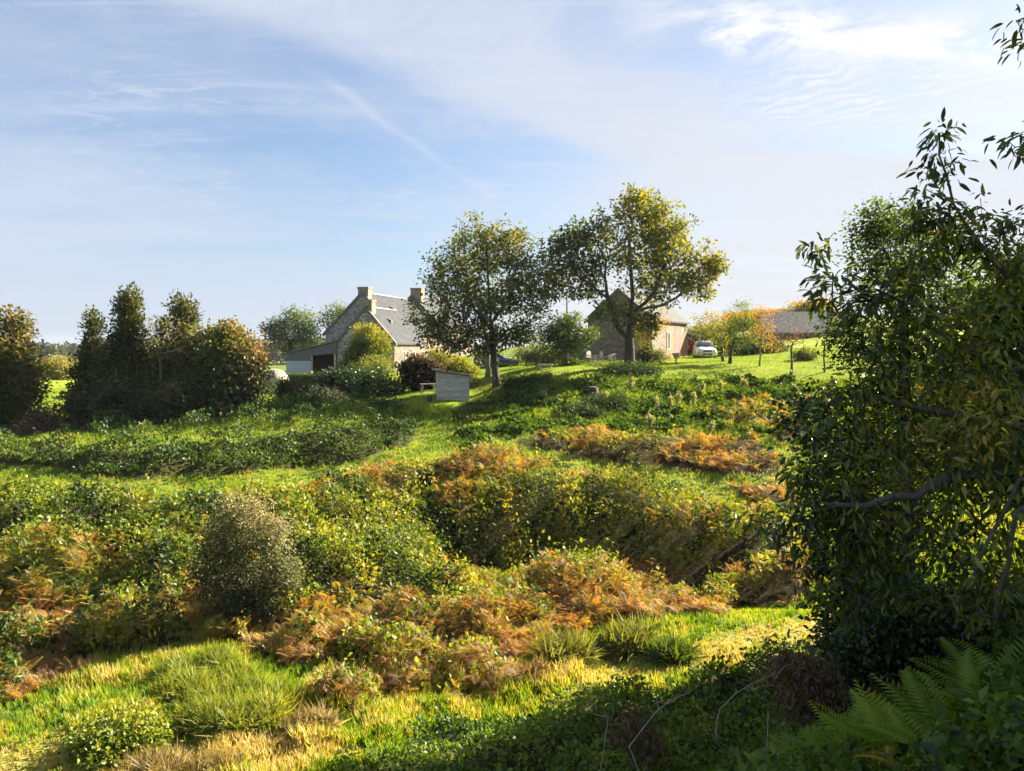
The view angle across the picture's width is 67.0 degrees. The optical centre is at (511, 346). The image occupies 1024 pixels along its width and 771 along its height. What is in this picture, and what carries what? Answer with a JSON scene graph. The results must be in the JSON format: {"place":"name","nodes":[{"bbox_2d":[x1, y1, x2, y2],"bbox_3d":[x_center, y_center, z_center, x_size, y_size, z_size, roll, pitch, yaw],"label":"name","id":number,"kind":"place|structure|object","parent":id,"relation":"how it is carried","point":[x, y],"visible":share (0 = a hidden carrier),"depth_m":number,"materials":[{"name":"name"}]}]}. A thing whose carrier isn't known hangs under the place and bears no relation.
{"place":"outdoors","nodes":[
{"label":"outdoors","id":0,"kind":"place"},
{"bbox_2d":[0,316,1023,770],"bbox_3d":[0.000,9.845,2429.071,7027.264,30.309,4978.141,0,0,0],"label":"ground","id":1,"kind":"structure","parent":0,"point":[170,464],"depth_m":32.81,"materials":[{"name":"plant"}]},
{"bbox_2d":[0,301,57,430],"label":"autumn oak","id":2,"kind":"object","parent":1,"relation":"on","point":[20,385],"visible":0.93,"depth_m":43.64,"materials":[{"name":"green plant"}]},
{"bbox_2d":[4,399,91,437],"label":"shrub","id":3,"kind":"object","parent":1,"relation":"on","point":[49,421],"visible":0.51,"depth_m":41.75,"materials":[{"name":"green plant"}]},
{"bbox_2d":[36,352,78,379],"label":"yellow bush","id":4,"kind":"object","parent":1,"relation":"on","point":[53,372],"visible":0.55,"depth_m":83.43,"materials":[{"name":"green plant"}]},
{"bbox_2d":[49,303,111,421],"bbox_3d":[-24.828,1.334,45.929,3.821,7.831,4.169,0,0,35],"label":"conifer tree","id":5,"kind":"object","parent":1,"relation":"on","point":[90,342],"visible":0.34,"depth_m":45.65,"materials":[{"name":"green plant"}]},
{"bbox_2d":[50,692,183,770],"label":"bramble bush","id":6,"kind":"object","parent":1,"relation":"on","point":[121,733],"visible":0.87,"depth_m":15.65,"materials":[{"name":"green plant"}]},
{"bbox_2d":[87,281,156,423],"bbox_3d":[-22.575,0.565,45.542,4.655,8.899,4.358,0,0,-38],"label":"conifer tree","id":7,"kind":"object","parent":1,"relation":"on","point":[127,312],"visible":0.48,"depth_m":44.92,"materials":[{"name":"green plant"}]},
{"bbox_2d":[96,732,198,770],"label":"dry grass heap","id":8,"kind":"object","parent":1,"relation":"on","point":[164,760],"visible":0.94,"depth_m":14.74,"materials":[{"name":"plant"}]},
{"bbox_2d":[80,332,216,409],"bbox_3d":[-20.867,1.768,45.031,8.641,5.445,3.831,0,0,0],"label":"hedgerow shrub","id":9,"kind":"object","parent":1,"relation":"on","point":[147,363],"visible":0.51,"depth_m":44.43,"materials":[{"name":"green plant"}]},
{"bbox_2d":[51,365,265,427],"bbox_3d":[-20.107,3.144,43.877,11.896,4.417,5.020,0,0,0],"label":"hedgerow shrub","id":10,"kind":"object","parent":1,"relation":"on","point":[160,399],"visible":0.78,"depth_m":43.20,"materials":[{"name":"green plant"}]},
{"bbox_2d":[128,311,200,407],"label":"twiggy tree","id":11,"kind":"object","parent":1,"relation":"on","point":[158,338],"visible":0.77,"depth_m":44.27,"materials":[{"name":"green plant"}]},
{"bbox_2d":[21,338,324,365],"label":"distant wood","id":12,"kind":"object","parent":1,"relation":"on","point":[52,349],"visible":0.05,"depth_m":388.23,"materials":[{"name":"green plant"}]},
{"bbox_2d":[137,643,208,684],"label":"grass tussock","id":13,"kind":"object","parent":1,"relation":"on","point":[165,666],"depth_m":19.03,"materials":[{"name":"plant"}]},
{"bbox_2d":[144,288,203,414],"bbox_3d":[-19.851,0.783,45.800,4.615,8.607,4.461,0,0,0],"label":"conifer tree","id":14,"kind":"object","parent":1,"relation":"on","point":[181,309],"visible":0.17,"depth_m":45.66,"materials":[{"name":"green plant"}]},
{"bbox_2d":[149,659,221,711],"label":"grass tussock","id":15,"kind":"object","parent":1,"relation":"on","point":[170,685],"depth_m":17.99,"materials":[{"name":"plant"}]},
{"bbox_2d":[156,687,239,754],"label":"grass tussock","id":16,"kind":"object","parent":1,"relation":"on","point":[190,709],"depth_m":16.57,"materials":[{"name":"plant"}]},
{"bbox_2d":[172,666,241,712],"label":"grass tussock","id":17,"kind":"object","parent":1,"relation":"on","point":[210,688],"depth_m":17.74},
{"bbox_2d":[167,734,255,770],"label":"dry grass heap","id":18,"kind":"object","parent":1,"relation":"on","point":[210,759],"visible":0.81,"depth_m":14.73,"materials":[{"name":"plant"}]},
{"bbox_2d":[0,386,424,475],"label":"low vegetation","id":19,"kind":"object","parent":1,"relation":"on","point":[278,406],"visible":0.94,"depth_m":38.68,"materials":[{"name":"green plant"}]},
{"bbox_2d":[186,638,247,672],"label":"grass tussock","id":20,"kind":"object","parent":1,"relation":"on","point":[215,655],"depth_m":19.50,"materials":[{"name":"plant"}]},
{"bbox_2d":[174,314,273,414],"bbox_3d":[-16.788,1.432,45.002,5.621,6.707,4.401,0,0,0],"label":"hedgerow tree","id":21,"kind":"object","parent":1,"relation":"on","point":[224,332],"visible":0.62,"depth_m":44.23,"materials":[{"name":"green plant"}]},
{"bbox_2d":[181,683,267,747],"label":"grass tussock","id":22,"kind":"object","parent":1,"relation":"on","point":[218,721],"depth_m":16.43,"materials":[{"name":"plant"}]},
{"bbox_2d":[207,650,269,684],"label":"grass tussock","id":23,"kind":"object","parent":1,"relation":"on","point":[235,666],"depth_m":18.92,"materials":[{"name":"plant"}]},
{"bbox_2d":[173,477,311,625],"bbox_3d":[-7.784,6.117,22.672,3.957,4.595,2.285,0,0,0],"label":"hawthorn bush","id":24,"kind":"object","parent":1,"relation":"on","point":[265,544],"visible":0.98,"depth_m":22.39,"materials":[{"name":"green plant"}]},
{"bbox_2d":[206,329,281,414],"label":"hedgerow tree","id":25,"kind":"object","parent":1,"relation":"on","point":[254,359],"visible":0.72,"depth_m":44.42,"materials":[{"name":"green plant"}]},
{"bbox_2d":[220,664,282,699],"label":"grass tussock","id":26,"kind":"object","parent":1,"relation":"on","point":[247,680],"depth_m":17.96,"materials":[{"name":"plant"}]},
{"bbox_2d":[214,680,295,740],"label":"grass tussock","id":27,"kind":"object","parent":1,"relation":"on","point":[276,703],"depth_m":16.68,"materials":[{"name":"plant"}]},
{"bbox_2d":[261,369,286,393],"bbox_3d":[-17.698,2.681,57.743,2.013,2.015,1.288,0,0,-22],"label":"round bale","id":28,"kind":"object","parent":1,"relation":"on","point":[278,373],"visible":0.41,"depth_m":57.16},
{"bbox_2d":[252,673,309,709],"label":"grass tussock","id":29,"kind":"object","parent":1,"relation":"on","point":[287,688],"depth_m":17.65,"materials":[{"name":"plant"}]},
{"bbox_2d":[250,303,324,357],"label":"round tree","id":30,"kind":"object","parent":1,"relation":"on","point":[295,331],"visible":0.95,"depth_m":117.19,"materials":[{"name":"green plant"}]},
{"bbox_2d":[271,373,307,404],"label":"dark sapling","id":31,"kind":"object","parent":1,"relation":"on","point":[284,385],"visible":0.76,"depth_m":50.74,"materials":[{"name":"green plant"}]},
{"bbox_2d":[287,372,321,387],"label":"box hedge","id":32,"kind":"object","parent":1,"relation":"on","point":[305,378],"visible":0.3,"depth_m":61.77,"materials":[{"name":"green plant"}]},
{"bbox_2d":[299,382,315,396],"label":"round shrub","id":33,"kind":"object","parent":1,"relation":"on","point":[306,387],"visible":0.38,"depth_m":55.83,"materials":[{"name":"green plant"}]},
{"bbox_2d":[267,695,350,748],"bbox_3d":[-4.199,7.984,16.437,2.064,1.241,2.140,0,0,0],"label":"dry grass heap","id":34,"kind":"object","parent":1,"relation":"on","point":[323,716],"visible":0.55,"depth_m":16.33,"materials":[{"name":"plant"}]},
{"bbox_2d":[304,383,348,402],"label":"grey shrub","id":35,"kind":"object","parent":1,"relation":"on","point":[330,395],"visible":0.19,"depth_m":53.34,"materials":[{"name":"green plant"}]},
{"bbox_2d":[314,299,346,328],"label":"round tree","id":36,"kind":"object","parent":1,"relation":"on","point":[338,311],"visible":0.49,"depth_m":117.42,"materials":[{"name":"green plant"}]},
{"bbox_2d":[311,364,409,398],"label":"laurel shrub","id":37,"kind":"object","parent":1,"relation":"on","point":[375,382],"visible":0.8,"depth_m":55.15,"materials":[{"name":"green plant"}]},
{"bbox_2d":[341,321,397,369],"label":"yew shrub","id":38,"kind":"object","parent":1,"relation":"on","point":[369,339],"visible":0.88,"depth_m":69.55,"materials":[{"name":"yellow plant"}]},
{"bbox_2d":[346,350,400,378],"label":"golden shrub","id":39,"kind":"object","parent":1,"relation":"on","point":[379,362],"visible":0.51,"depth_m":63.58,"materials":[{"name":"yellow plant"}]},
{"bbox_2d":[283,287,473,372],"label":"stone farmhouse","id":40,"kind":"object","parent":1,"relation":"on","point":[366,305],"visible":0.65,"depth_m":83.73,"materials":[{"name":"grey stone"}]},
{"bbox_2d":[0,395,835,701],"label":"bramble","id":41,"kind":"object","parent":1,"relation":"on","point":[350,543],"visible":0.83,"depth_m":26.51,"materials":[{"name":"green plant"}]},
{"bbox_2d":[0,392,838,706],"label":"bracken","id":42,"kind":"object","parent":1,"relation":"on","point":[512,640],"visible":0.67,"depth_m":24.24,"materials":[{"name":"orange plant"}]},
{"bbox_2d":[392,350,450,390],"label":"dark bush","id":43,"kind":"object","parent":1,"relation":"on","point":[414,370],"visible":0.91,"depth_m":56.83,"materials":[{"name":"brown plant"}]},
{"bbox_2d":[420,347,461,368],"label":"garden shrub","id":44,"kind":"object","parent":1,"relation":"on","point":[442,356],"visible":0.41,"depth_m":61.76,"materials":[{"name":"green plant"}]},
{"bbox_2d":[431,369,470,400],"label":"wooden shed","id":45,"kind":"structure","parent":1,"relation":"on","point":[452,385],"depth_m":51.61,"materials":[{"name":"wood"}]},
{"bbox_2d":[445,355,481,378],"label":"garden shrub","id":46,"kind":"object","parent":1,"relation":"on","point":[462,365],"visible":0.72,"depth_m":58.61,"materials":[{"name":"yellow plant"}]},
{"bbox_2d":[422,231,523,377],"bbox_3d":[-3.045,-3.179,58.049,7.429,11.201,5.390,0,0,28],"label":"slim tree","id":47,"kind":"object","parent":1,"relation":"on","point":[488,371],"visible":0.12,"depth_m":57.83,"materials":[{"name":"green plant"}]},
{"bbox_2d":[469,372,483,389],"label":"garden shrub","id":48,"kind":"object","parent":1,"relation":"on","point":[473,382],"visible":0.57,"depth_m":54.76,"materials":[{"name":"green plant"}]},
{"bbox_2d":[400,209,569,387],"bbox_3d":[-1.913,-3.290,53.418,11.959,12.412,6.801,0,0,0],"label":"tall tree","id":49,"kind":"object","parent":1,"relation":"on","point":[492,338],"visible":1,"depth_m":53.01,"materials":[{"name":"green plant"}]},
{"bbox_2d":[26,342,951,439],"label":"lawn grass","id":50,"kind":"structure","parent":1,"relation":"on","point":[780,359],"depth_m":52.91,"materials":[{"name":"plant"}]},
{"bbox_2d":[473,354,518,367],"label":"parked car","id":51,"kind":"object","parent":1,"relation":"on","point":[503,360],"visible":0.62,"depth_m":72.16,"materials":[{"name":"blue paint"}]},
{"bbox_2d":[492,371,558,389],"bbox_3d":[1.021,2.421,52.490,4.749,1.688,3.335,0,0,0],"label":"bramble patch","id":52,"kind":"object","parent":1,"relation":"on","point":[510,381],"visible":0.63,"depth_m":52.02,"materials":[{"name":"green plant"}]},
{"bbox_2d":[503,650,558,694],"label":"dead grass clump","id":53,"kind":"object","parent":1,"relation":"on","point":[534,669],"visible":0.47,"depth_m":18.88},
{"bbox_2d":[504,342,578,367],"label":"shrub","id":54,"kind":"object","parent":1,"relation":"on","point":[532,357],"visible":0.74,"depth_m":63.46,"materials":[{"name":"green plant"}]},
{"bbox_2d":[524,619,609,672],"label":"rush clump","id":55,"kind":"object","parent":1,"relation":"on","point":[556,644],"visible":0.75,"depth_m":19.92,"materials":[{"name":"green plant"}]},
{"bbox_2d":[530,309,604,358],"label":"tree","id":56,"kind":"object","parent":1,"relation":"on","point":[568,335],"visible":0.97,"depth_m":58.94,"materials":[{"name":"green plant"}]},
{"bbox_2d":[557,351,583,366],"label":"flower bed shrub","id":57,"kind":"object","parent":1,"relation":"on","point":[570,361],"visible":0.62,"depth_m":57.32,"materials":[{"name":"green plant"}]},
{"bbox_2d":[551,398,609,418],"bbox_3d":[4.187,3.840,46.237,3.511,1.735,2.713,0,0,-24],"label":"bramble patch","id":58,"kind":"object","parent":1,"relation":"on","point":[583,410],"visible":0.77,"depth_m":45.81,"materials":[{"name":"green plant"}]},
{"bbox_2d":[579,344,587,361],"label":"water butt","id":59,"kind":"object","parent":1,"relation":"on","point":[582,354],"visible":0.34,"depth_m":68.93,"materials":[{"name":"green plastic"}]},
{"bbox_2d":[577,678,618,770],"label":"dry weed","id":60,"kind":"object","parent":1,"relation":"on","point":[607,724],"visible":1,"depth_m":12.55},
{"bbox_2d":[574,357,622,366],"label":"flower bed shrub","id":61,"kind":"object","parent":1,"relation":"on","point":[599,363],"visible":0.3,"depth_m":56.61,"materials":[{"name":"green plant"}]},
{"bbox_2d":[575,391,633,409],"bbox_3d":[5.794,3.546,48.027,3.946,1.672,2.964,0,0,0],"label":"bramble patch","id":62,"kind":"object","parent":1,"relation":"on","point":[611,400],"visible":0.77,"depth_m":47.80,"materials":[{"name":"green plant"}]},
{"bbox_2d":[584,607,664,665],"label":"rush clump","id":63,"kind":"object","parent":1,"relation":"on","point":[622,639],"visible":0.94,"depth_m":20.79,"materials":[{"name":"green plant"}]},
{"bbox_2d":[440,369,815,447],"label":"rough herbs","id":64,"kind":"object","parent":1,"relation":"on","point":[475,431],"visible":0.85,"depth_m":47.50,"materials":[{"name":"green plant"}]},
{"bbox_2d":[594,359,668,374],"bbox_3d":[8.451,1.580,54.134,5.272,1.667,3.274,0,0,-11],"label":"bramble patch","id":65,"kind":"object","parent":1,"relation":"on","point":[633,367],"visible":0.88,"depth_m":53.72,"materials":[{"name":"green plant"}]},
{"bbox_2d":[533,182,733,366],"bbox_3d":[8.470,-5.101,56.076,14.995,13.634,7.333,0,0,0],"label":"tall tree","id":66,"kind":"object","parent":1,"relation":"on","point":[654,233],"visible":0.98,"depth_m":55.23,"materials":[{"name":"green plant"}]},
{"bbox_2d":[597,698,676,770],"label":"dead fern heap","id":67,"kind":"object","parent":1,"relation":"on","point":[627,734],"visible":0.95,"depth_m":12.70,"materials":[{"name":"brown plant"}]},
{"bbox_2d":[635,344,658,361],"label":"bush","id":68,"kind":"object","parent":1,"relation":"on","point":[641,356],"visible":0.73,"depth_m":63.30,"materials":[{"name":"green plant"}]},
{"bbox_2d":[584,288,720,360],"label":"stone barn","id":69,"kind":"structure","parent":1,"relation":"on","point":[610,340],"depth_m":68.41,"materials":[{"name":"beige stone"}]},
{"bbox_2d":[681,332,684,356],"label":"door","id":70,"kind":"structure","parent":69,"relation":"in","point":[682,333],"depth_m":73.75,"materials":[{"name":"beige wood"}]},
{"bbox_2d":[634,306,672,361],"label":"yellowing tree","id":71,"kind":"object","parent":1,"relation":"on","point":[643,335],"visible":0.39,"depth_m":62.94,"materials":[{"name":"green plant"}]},
{"bbox_2d":[648,347,670,362],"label":"bush","id":72,"kind":"object","parent":1,"relation":"on","point":[657,354],"visible":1,"depth_m":62.78,"materials":[{"name":"green plant"}]},
{"bbox_2d":[629,679,697,770],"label":"dry weed","id":73,"kind":"object","parent":1,"relation":"on","point":[653,715],"visible":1,"depth_m":11.99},
{"bbox_2d":[636,625,705,670],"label":"rush clump","id":74,"kind":"object","parent":1,"relation":"on","point":[666,649],"visible":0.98,"depth_m":19.92,"materials":[{"name":"green plant"}]},
{"bbox_2d":[327,550,1023,770],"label":"bramble","id":75,"kind":"object","parent":1,"relation":"on","point":[1004,753],"visible":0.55,"depth_m":14.47,"materials":[{"name":"green plant"}]},
{"bbox_2d":[692,341,716,357],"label":"parked car","id":76,"kind":"object","parent":1,"relation":"on","point":[703,349],"visible":0.88,"depth_m":68.47,"materials":[{"name":"white paint"}]},
{"bbox_2d":[684,307,738,361],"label":"yellowing tree","id":77,"kind":"object","parent":1,"relation":"on","point":[708,334],"visible":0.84,"depth_m":62.87,"materials":[{"name":"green plant"}]},
{"bbox_2d":[711,295,766,363],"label":"apple tree","id":78,"kind":"object","parent":1,"relation":"on","point":[730,331],"visible":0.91,"depth_m":59.87,"materials":[{"name":"green plant"}]},
{"bbox_2d":[706,666,785,763],"bbox_3d":[3.301,5.139,10.157,0.853,2.303,1.760,0,0,43],"label":"dry weed","id":79,"kind":"object","parent":1,"relation":"on","point":[716,742],"visible":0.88,"depth_m":10.01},
{"bbox_2d":[708,333,793,355],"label":"dark hedge","id":80,"kind":"object","parent":1,"relation":"on","point":[755,349],"visible":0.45,"depth_m":72.54,"materials":[{"name":"green plant"}]},
{"bbox_2d":[740,304,782,365],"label":"thin tree","id":81,"kind":"object","parent":1,"relation":"on","point":[761,333],"visible":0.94,"depth_m":57.95,"materials":[{"name":"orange plant"}]},
{"bbox_2d":[747,717,802,756],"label":"fern","id":82,"kind":"object","parent":1,"relation":"on","point":[776,737],"visible":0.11,"depth_m":9.94,"materials":[{"name":"green plant"}]},
{"bbox_2d":[768,324,811,373],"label":"tree","id":83,"kind":"object","parent":1,"relation":"on","point":[792,344],"visible":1,"depth_m":54.94,"materials":[{"name":"orange plant"}]},
{"bbox_2d":[751,312,841,339],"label":"slate outbuilding","id":84,"kind":"structure","parent":1,"relation":"on","point":[796,320],"depth_m":88.89,"materials":[{"name":"stone"}]},
{"bbox_2d":[788,344,822,360],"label":"garden shrub","id":85,"kind":"object","parent":1,"relation":"on","point":[804,353],"visible":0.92,"depth_m":61.67,"materials":[{"name":"green plant"}]},
{"bbox_2d":[770,724,846,754],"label":"fern","id":86,"kind":"object","parent":1,"relation":"on","point":[800,741],"visible":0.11,"depth_m":8.87,"materials":[{"name":"green plant"}]},
{"bbox_2d":[778,295,839,311],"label":"autumn tree","id":87,"kind":"object","parent":1,"relation":"on","point":[797,308],"visible":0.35,"depth_m":111.62,"materials":[{"name":"orange plant"}]},
{"bbox_2d":[752,629,883,734],"bbox_3d":[4.000,4.864,10.184,1.653,2.231,1.406,0,0,0],"label":"dead fern heap","id":88,"kind":"object","parent":1,"relation":"on","point":[814,679],"visible":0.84,"depth_m":10.09,"materials":[{"name":"brown plant"}]},
{"bbox_2d":[748,370,947,690],"bbox_3d":[6.886,4.002,15.454,4.047,7.048,2.648,0,0,0],"label":"understory shrub","id":89,"kind":"object","parent":1,"relation":"on","point":[801,404],"visible":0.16,"depth_m":15.40,"materials":[{"name":"green plant"}]},
{"bbox_2d":[792,723,904,770],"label":"fern","id":90,"kind":"object","parent":1,"relation":"on","point":[819,746],"visible":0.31,"depth_m":7.81,"materials":[{"name":"green plant"}]},
{"bbox_2d":[807,697,901,757],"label":"fern","id":91,"kind":"object","parent":1,"relation":"on","point":[853,714],"visible":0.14,"depth_m":8.50,"materials":[{"name":"green plant"}]},
{"bbox_2d":[809,680,925,766],"bbox_3d":[3.753,3.963,7.490,1.603,1.000,1.416,0,0,24],"label":"fern","id":92,"kind":"object","parent":1,"relation":"on","point":[868,713],"visible":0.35,"depth_m":7.66,"materials":[{"name":"green plant"}]},
{"bbox_2d":[719,4,1023,660],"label":"chestnut tree","id":93,"kind":"object","parent":1,"relation":"on","point":[854,508],"visible":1,"depth_m":9.01,"materials":[{"name":"green plant"}]},
{"bbox_2d":[853,746,917,769],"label":"fern","id":94,"kind":"object","parent":1,"relation":"on","point":[887,751],"visible":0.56,"depth_m":6.84,"materials":[{"name":"green plant"}]},
{"bbox_2d":[806,191,1004,581],"bbox_3d":[10.500,1.701,20.525,5.306,11.594,4.106,0,0,-15],"label":"leafy tree","id":95,"kind":"object","parent":1,"relation":"on","point":[875,225],"visible":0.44,"depth_m":20.29,"materials":[{"name":"green plant"}]},
{"bbox_2d":[863,670,962,726],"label":"fern","id":96,"kind":"object","parent":1,"relation":"on","point":[901,692],"visible":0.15,"depth_m":9.43,"materials":[{"name":"green plant"}]},
{"bbox_2d":[805,563,1023,703],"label":"understory shrub","id":97,"kind":"object","parent":1,"relation":"on","point":[898,642],"visible":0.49,"depth_m":10.29,"materials":[{"name":"green plant"}]},
{"bbox_2d":[861,707,994,770],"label":"fern","id":98,"kind":"object","parent":1,"relation":"on","point":[919,728],"visible":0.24,"depth_m":7.20,"materials":[{"name":"green plant"}]},
{"bbox_2d":[853,666,1014,763],"bbox_3d":[4.210,3.760,7.626,1.910,0.768,1.328,0,0,0],"label":"fern","id":99,"kind":"object","parent":1,"relation":"on","point":[924,708],"visible":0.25,"depth_m":7.88,"materials":[{"name":"green plant"}]},
{"bbox_2d":[900,636,1009,692],"bbox_3d":[5.537,4.002,8.999,1.383,0.746,1.499,0,0,-32],"label":"fern","id":100,"kind":"object","parent":1,"relation":"on","point":[951,647],"visible":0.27,"depth_m":9.19,"materials":[{"name":"green plant"}]},
{"bbox_2d":[893,236,1023,519],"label":"leafy tree","id":101,"kind":"object","parent":1,"relation":"on","point":[983,288],"visible":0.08,"depth_m":21.37,"materials":[{"name":"green plant"}]},
{"bbox_2d":[909,648,1022,736],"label":"fern","id":102,"kind":"object","parent":1,"relation":"on","point":[967,672],"visible":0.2,"depth_m":7.30,"materials":[{"name":"green plant"}]},
{"bbox_2d":[936,182,1023,530],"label":"leafy tree","id":103,"kind":"object","parent":1,"relation":"on","point":[1009,352],"visible":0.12,"depth_m":17.39,"materials":[{"name":"green plant"}]},
{"bbox_2d":[943,638,1023,732],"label":"fern","id":104,"kind":"object","parent":1,"relation":"on","point":[1002,655],"visible":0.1,"depth_m":8.05,"materials":[{"name":"green plant"}]},
{"bbox_2d":[962,614,1023,657],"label":"fern","id":105,"kind":"object","parent":1,"relation":"on","point":[1013,621],"visible":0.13,"depth_m":9.88,"materials":[{"name":"green plant"}]},
{"bbox_2d":[0,0,1023,348],"label":"sky","id":106,"kind":"structure","parent":0,"point":[249,158],"materials":[{"name":"blue"}]},
{"bbox_2d":[719,308,787,328],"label":"maize field","id":107,"kind":"structure","parent":0,"point":[767,310],"depth_m":101.30,"materials":[{"name":"orange plant"}]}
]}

